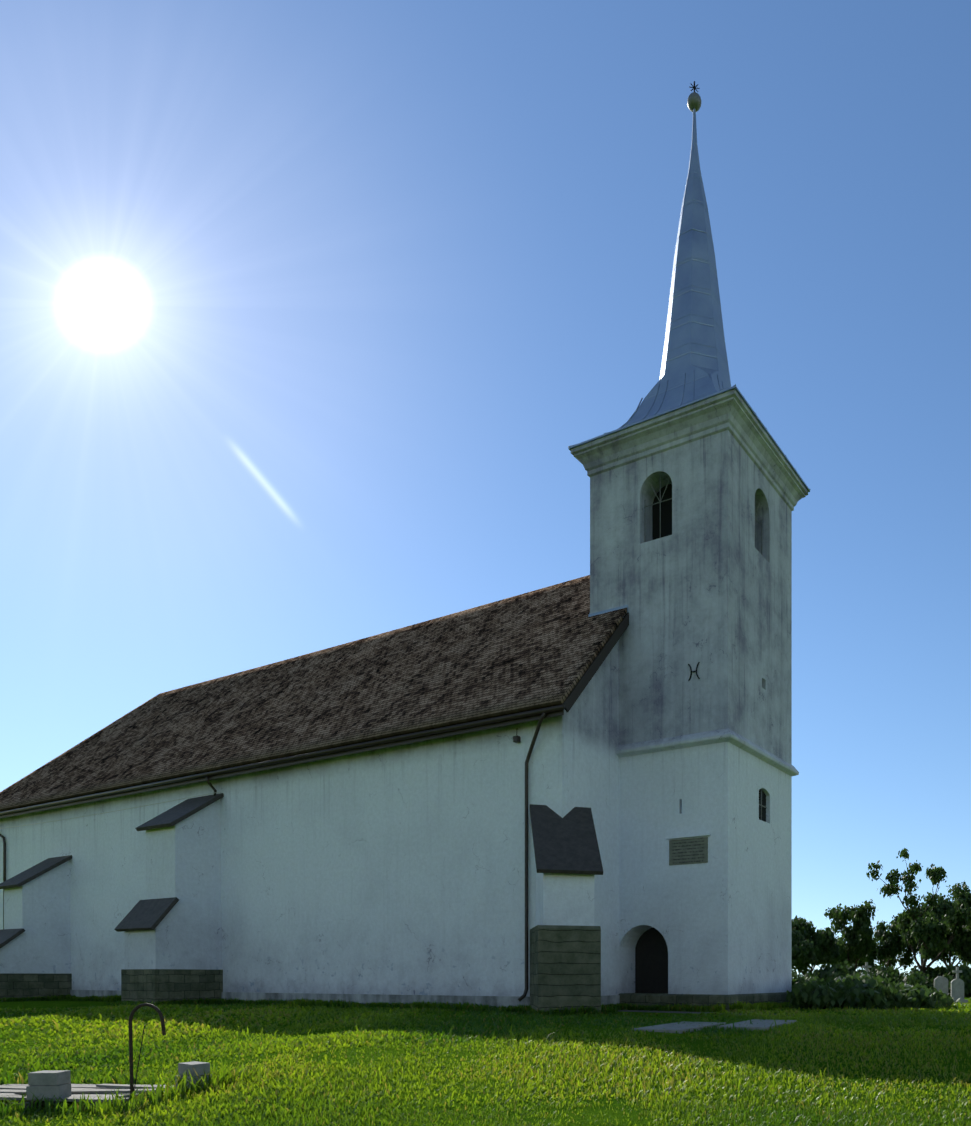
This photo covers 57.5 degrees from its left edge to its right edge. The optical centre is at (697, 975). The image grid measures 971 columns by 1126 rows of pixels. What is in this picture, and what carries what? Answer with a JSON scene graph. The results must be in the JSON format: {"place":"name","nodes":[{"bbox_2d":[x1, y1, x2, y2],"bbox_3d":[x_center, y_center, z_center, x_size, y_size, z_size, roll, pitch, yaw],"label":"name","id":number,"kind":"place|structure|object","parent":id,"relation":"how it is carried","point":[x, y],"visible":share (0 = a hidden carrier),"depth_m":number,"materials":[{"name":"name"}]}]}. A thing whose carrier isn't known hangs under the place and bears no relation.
{"place":"outdoors","nodes":[
{"label":"outdoors","id":0,"kind":"place"},
{"bbox_2d":[0,979,970,1125],"bbox_3d":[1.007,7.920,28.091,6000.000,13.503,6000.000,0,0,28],"label":"ground","id":1,"kind":"structure","parent":0,"point":[587,1109],"depth_m":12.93,"materials":[{"name":"green plant"}]},
{"bbox_2d":[0,973,71,998],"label":"stone buttress","id":2,"kind":"object","parent":1,"relation":"on","point":[18,985],"visible":0.56,"depth_m":40.22,"materials":[{"name":"grey stone"}]},
{"bbox_2d":[0,931,70,973],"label":"buttress","id":3,"kind":"object","parent":2,"relation":"on","point":[37,952],"visible":0.36,"depth_m":40.46,"materials":[{"name":"white paint"}]},
{"bbox_2d":[0,928,24,947],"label":"buttress cap","id":4,"kind":"object","parent":3,"relation":"on","point":[7,936],"visible":1,"depth_m":39.62,"materials":[{"name":"stone"}]},
{"bbox_2d":[4,860,69,932],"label":"buttress","id":5,"kind":"object","parent":3,"relation":"on","point":[41,903],"visible":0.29,"depth_m":40.70,"materials":[{"name":"white paint"}]},
{"bbox_2d":[0,855,71,888],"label":"buttress cap","id":6,"kind":"object","parent":5,"relation":"on","point":[32,873],"visible":0.92,"depth_m":40.86,"materials":[{"name":"stone"}]},
{"bbox_2d":[0,1003,211,1108],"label":"well cover","id":7,"kind":"object","parent":1,"relation":"on","point":[49,1084],"visible":0.62,"depth_m":10.83,"materials":[{"name":"grey concrete"}]},
{"bbox_2d":[121,969,222,1004],"bbox_3d":[-21.825,0.710,35.183,2.380,1.950,2.830,0,0,28],"label":"buttress base","id":8,"kind":"object","parent":1,"relation":"on","point":[151,985],"visible":0.57,"depth_m":34.19,"materials":[{"name":"grey stone"}]},
{"bbox_2d":[124,900,221,969],"bbox_3d":[-21.806,-0.690,35.218,2.220,4.750,2.750,0,0,28],"label":"buttress","id":9,"kind":"object","parent":8,"relation":"on","point":[185,935],"visible":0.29,"depth_m":34.44,"materials":[{"name":"white paint"}]},
{"bbox_2d":[114,897,178,931],"bbox_3d":[-22.335,-2.486,34.242,2.620,1.363,1.111,0,0,28],"label":"buttress cap","id":10,"kind":"object","parent":9,"relation":"attached to","point":[147,914],"visible":1,"depth_m":34.05,"materials":[{"name":"stone"}]},
{"bbox_2d":[146,799,220,903],"bbox_3d":[-21.615,-5.190,35.570,2.100,4.850,1.950,0,0,28],"label":"buttress","id":11,"kind":"object","parent":9,"relation":"on","point":[183,860],"visible":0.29,"depth_m":34.91,"materials":[{"name":"white paint"}]},
{"bbox_2d":[135,793,223,830],"bbox_3d":[-21.690,-6.877,35.432,2.500,1.738,2.264,0,0,28],"label":"buttress cap","id":12,"kind":"object","parent":11,"relation":"on","point":[178,813],"visible":0.93,"depth_m":35.09,"materials":[{"name":"stone"}]},
{"bbox_2d":[205,776,216,795],"bbox_3d":[-20.555,-8.024,35.682,0.117,0.788,0.507,0,0,21],"label":"downpipe","id":13,"kind":"object","parent":12,"relation":"on","point":[210,784],"visible":0.79,"depth_m":35.65,"materials":[{"name":"brown metal"}]},
{"bbox_2d":[0,640,634,996],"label":"nave walls","id":14,"kind":"structure","parent":1,"relation":"on","point":[397,870],"depth_m":31.29,"materials":[{"name":"white paint"}]},
{"bbox_2d":[0,834,5,928],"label":"downpipe","id":15,"kind":"object","parent":14,"relation":"attached to","point":[4,858],"visible":0.66,"depth_m":44.62,"materials":[{"name":"metal"}]},
{"bbox_2d":[0,792,218,828],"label":"service wire","id":16,"kind":"object","parent":14,"relation":"attached to","point":[112,811],"visible":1,"depth_m":37.65,"materials":[{"name":"grey"}]},
{"bbox_2d":[0,710,563,817],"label":"eave fascia","id":17,"kind":"structure","parent":14,"relation":"attached to","point":[450,733],"depth_m":32.37,"materials":[{"name":"brown wood"}]},
{"bbox_2d":[0,704,564,814],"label":"gutter","id":18,"kind":"object","parent":14,"relation":"attached to","point":[416,734],"visible":1,"depth_m":32.09,"materials":[{"name":"grey paint"}]},
{"bbox_2d":[0,575,626,811],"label":"roof","id":19,"kind":"structure","parent":14,"relation":"on","point":[536,649],"depth_m":35.38,"materials":[{"name":"brown wood"}]},
{"bbox_2d":[588,605,627,616],"bbox_3d":[-2.744,-14.506,31.526,1.970,3.880,3.140,0,0,28],"label":"roof flashing","id":20,"kind":"object","parent":19,"relation":"on","point":[605,611],"visible":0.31,"depth_m":30.34,"materials":[{"name":"metal"}]},
{"bbox_2d":[513,735,520,742],"bbox_3d":[-6.004,-7.865,28.067,0.200,0.200,0.170,0,0,28],"label":"wall lamp","id":21,"kind":"object","parent":14,"relation":"attached to","point":[517,739],"visible":1,"depth_m":28.00,"materials":[{"name":"black metal"}]},
{"bbox_2d":[518,712,545,1000],"bbox_3d":[-5.298,-3.800,27.446,1.374,9.297,0.358,0,0,39],"label":"downpipe","id":22,"kind":"object","parent":14,"relation":"attached to","point":[523,996],"visible":0.94,"depth_m":27.79,"materials":[{"name":"metal"}]},
{"bbox_2d":[563,612,628,711],"bbox_3d":[-2.617,-12.280,29.666,0.060,10.067,0.300,0,-41,28],"label":"rake board","id":23,"kind":"object","parent":14,"relation":"attached to","point":[590,672],"visible":0.57,"depth_m":28.21,"materials":[{"name":"grey paint"}]},
{"bbox_2d":[70,990,619,1006],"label":"wall plinth","id":24,"kind":"structure","parent":1,"relation":"on","point":[504,1001],"depth_m":31.25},
{"bbox_2d":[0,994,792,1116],"bbox_3d":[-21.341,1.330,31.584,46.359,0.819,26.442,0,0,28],"label":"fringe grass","id":25,"kind":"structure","parent":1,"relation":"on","point":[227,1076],"depth_m":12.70,"materials":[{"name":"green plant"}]},
{"bbox_2d":[530,870,600,1012],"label":"buttress","id":26,"kind":"structure","parent":1,"relation":"on","point":[565,966],"depth_m":25.71,"materials":[{"name":"grey stone"}]},
{"bbox_2d":[529,804,602,874],"bbox_3d":[-4.170,-4.330,26.622,2.000,2.490,2.430,0,0,-17],"label":"diagonal buttress cap","id":27,"kind":"object","parent":26,"relation":"on","point":[567,843],"visible":0.93,"depth_m":26.40,"materials":[{"name":"grey stone"}]},
{"bbox_2d":[632,1021,725,1033],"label":"slab","id":28,"kind":"structure","parent":1,"relation":"on","point":[680,1027],"depth_m":18.77,"materials":[{"name":"stone"}]},
{"bbox_2d":[590,430,791,994],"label":"church tower","id":29,"kind":"structure","parent":1,"relation":"on","point":[706,584],"depth_m":29.37,"materials":[{"name":"white paint"}]},
{"bbox_2d":[635,927,667,992],"bbox_3d":[-1.405,-0.165,30.629,2.080,3.300,0.060,0,0,28],"label":"tower door","id":30,"kind":"structure","parent":29,"relation":"in","point":[651,961],"depth_m":30.74,"materials":[{"name":"brown wood"}]},
{"bbox_2d":[666,833,709,839],"bbox_3d":[-0.319,-4.755,28.782,1.690,0.080,0.150,0,0,28],"label":"plaque ledge","id":31,"kind":"object","parent":29,"relation":"attached to","point":[688,836],"visible":0.79,"depth_m":28.71,"materials":[{"name":"white paint"}]},
{"bbox_2d":[669,837,707,864],"bbox_3d":[-0.304,-4.245,28.811,1.490,0.860,0.085,0,0,28],"label":"plaque","id":32,"kind":"object","parent":29,"relation":"attached to","point":[689,851],"visible":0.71,"depth_m":28.76,"materials":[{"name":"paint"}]},
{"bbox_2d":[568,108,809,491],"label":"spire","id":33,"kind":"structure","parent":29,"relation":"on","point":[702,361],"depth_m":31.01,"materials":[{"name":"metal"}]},
{"bbox_2d":[568,176,795,468],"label":"spire seams","id":34,"kind":"object","parent":33,"relation":"attached to","point":[685,373],"visible":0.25,"depth_m":30.83,"materials":[{"name":"grey metal"}]},
{"bbox_2d":[687,81,700,111],"bbox_3d":[-0.119,-33.190,31.888,0.540,1.150,0.540,0,0,28],"label":"spire finial","id":35,"kind":"object","parent":33,"relation":"on","point":[694,100],"visible":0.96,"depth_m":31.76,"materials":[{"name":"metal"}]},
{"bbox_2d":[571,389,807,510],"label":"tower cornice","id":36,"kind":"structure","parent":29,"relation":"attached to","point":[731,413],"depth_m":29.34,"materials":[{"name":"white paint"}]},
{"bbox_2d":[688,662,699,680],"bbox_3d":[-0.124,-10.335,28.671,0.451,0.588,0.044,0,0,28],"label":"wall anchor","id":37,"kind":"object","parent":29,"relation":"attached to","point":[694,671],"depth_m":28.63,"materials":[{"name":"black metal"}]},
{"bbox_2d":[644,477,761,554],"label":"belfry windows","id":38,"kind":"structure","parent":29,"relation":"on","point":[662,515],"depth_m":30.27,"materials":[{"name":"grey"}]},
{"bbox_2d":[616,728,798,775],"bbox_3d":[-0.119,-8.005,31.888,6.040,0.420,6.040,0,0,28],"label":"string course","id":39,"kind":"object","parent":29,"relation":"attached to","point":[707,738],"visible":0.4,"depth_m":29.16,"materials":[{"name":"white paint"}]},
{"bbox_2d":[759,789,766,821],"bbox_3d":[2.308,-6.225,30.799,0.085,1.220,1.020,0,0,28],"label":"window","id":40,"kind":"structure","parent":29,"relation":"attached to","point":[762,806],"depth_m":30.96,"materials":[{"name":"black"}]},
{"bbox_2d":[619,992,791,1009],"bbox_3d":[-0.119,1.155,31.888,5.740,1.060,5.740,0,0,28],"label":"tower base","id":41,"kind":"object","parent":1,"relation":"on","point":[650,999],"visible":0.17,"depth_m":29.23,"materials":[{"name":"grey stone"}]},
{"bbox_2d":[717,1019,795,1030],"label":"slab","id":42,"kind":"structure","parent":1,"relation":"on","point":[760,1025],"depth_m":19.47,"materials":[{"name":"stone"}]},
{"bbox_2d":[618,1010,966,1018],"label":"path to door","id":43,"kind":"structure","parent":1,"relation":"on","point":[679,1012],"depth_m":27.96,"materials":[{"name":"grey stone"}]},
{"bbox_2d":[792,970,823,987],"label":"scrub","id":44,"kind":"object","parent":1,"relation":"on","point":[800,978],"visible":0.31,"depth_m":46.07,"materials":[{"name":"green plant"}]},
{"bbox_2d":[792,915,840,975],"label":"tree","id":45,"kind":"object","parent":1,"relation":"on","point":[811,946],"visible":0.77,"depth_m":51.33,"materials":[{"name":"green plant"}]},
{"bbox_2d":[805,960,863,981],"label":"scrub","id":46,"kind":"object","parent":1,"relation":"on","point":[827,971],"visible":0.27,"depth_m":47.98,"materials":[{"name":"green plant"}]},
{"bbox_2d":[786,970,901,1009],"bbox_3d":[5.825,0.733,31.240,4.156,1.922,5.610,0,0,28],"label":"shrub","id":47,"kind":"object","parent":1,"relation":"on","point":[853,992],"visible":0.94,"depth_m":29.51,"materials":[{"name":"green plant"}]},
{"bbox_2d":[824,899,877,969],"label":"tree","id":48,"kind":"object","parent":1,"relation":"on","point":[859,945],"visible":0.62,"depth_m":55.33,"materials":[{"name":"green plant"}]},
{"bbox_2d":[860,962,872,977],"bbox_3d":[7.228,0.325,36.090,0.980,1.820,0.440,0,0,-8],"label":"grave","id":49,"kind":"object","parent":1,"relation":"on","point":[866,966],"visible":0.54,"depth_m":36.05,"materials":[{"name":"stone"}]},
{"bbox_2d":[861,964,903,980],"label":"scrub","id":50,"kind":"object","parent":1,"relation":"on","point":[888,969],"visible":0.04,"depth_m":49.13,"materials":[{"name":"green plant"}]},
{"bbox_2d":[857,913,918,970],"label":"tree","id":51,"kind":"object","parent":1,"relation":"on","point":[890,946],"visible":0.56,"depth_m":59.50,"materials":[{"name":"green plant"}]},
{"bbox_2d":[836,979,959,1009],"bbox_3d":[7.054,0.913,31.538,4.926,1.612,4.564,0,0,28],"label":"shrub","id":52,"kind":"object","parent":1,"relation":"on","point":[918,995],"visible":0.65,"depth_m":29.87,"materials":[{"name":"green plant"}]},
{"bbox_2d":[869,965,933,988],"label":"scrub","id":53,"kind":"object","parent":1,"relation":"on","point":[911,978],"visible":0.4,"depth_m":46.66,"materials":[{"name":"green plant"}]},
{"bbox_2d":[866,848,970,974],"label":"tree","id":54,"kind":"object","parent":1,"relation":"on","point":[928,931],"visible":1,"depth_m":49.63,"materials":[{"name":"green plant"}]},
{"bbox_2d":[913,893,966,966],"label":"tree","id":55,"kind":"object","parent":1,"relation":"on","point":[941,907],"visible":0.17,"depth_m":55.76,"materials":[{"name":"green plant"}]},
{"bbox_2d":[911,961,969,996],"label":"scrub","id":56,"kind":"object","parent":1,"relation":"on","point":[935,972],"visible":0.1,"depth_m":50.13,"materials":[{"name":"green plant"}]},
{"bbox_2d":[934,976,947,994],"bbox_3d":[10.720,0.625,37.183,0.840,1.220,0.440,0,0,5],"label":"grave","id":57,"kind":"object","parent":1,"relation":"on","point":[941,982],"visible":0.4,"depth_m":37.11,"materials":[{"name":"stone"}]},
{"bbox_2d":[933,964,970,996],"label":"scrub","id":58,"kind":"object","parent":1,"relation":"on","point":[964,975],"visible":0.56,"depth_m":46.56,"materials":[{"name":"green plant"}]},
{"bbox_2d":[940,880,970,963],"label":"tree","id":59,"kind":"object","parent":1,"relation":"on","point":[963,947],"visible":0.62,"depth_m":50.38,"materials":[{"name":"green plant"}]},
{"bbox_2d":[951,967,967,1003],"bbox_3d":[11.138,0.425,36.194,0.770,1.620,0.440,0,0,-4],"label":"grave","id":60,"kind":"object","parent":1,"relation":"on","point":[957,987],"visible":0.77,"depth_m":36.13,"materials":[{"name":"stone"}]},
{"bbox_2d":[0,0,970,977],"label":"sky","id":61,"kind":"structure","parent":0,"point":[312,313],"materials":[{"name":"blue"}]}
]}

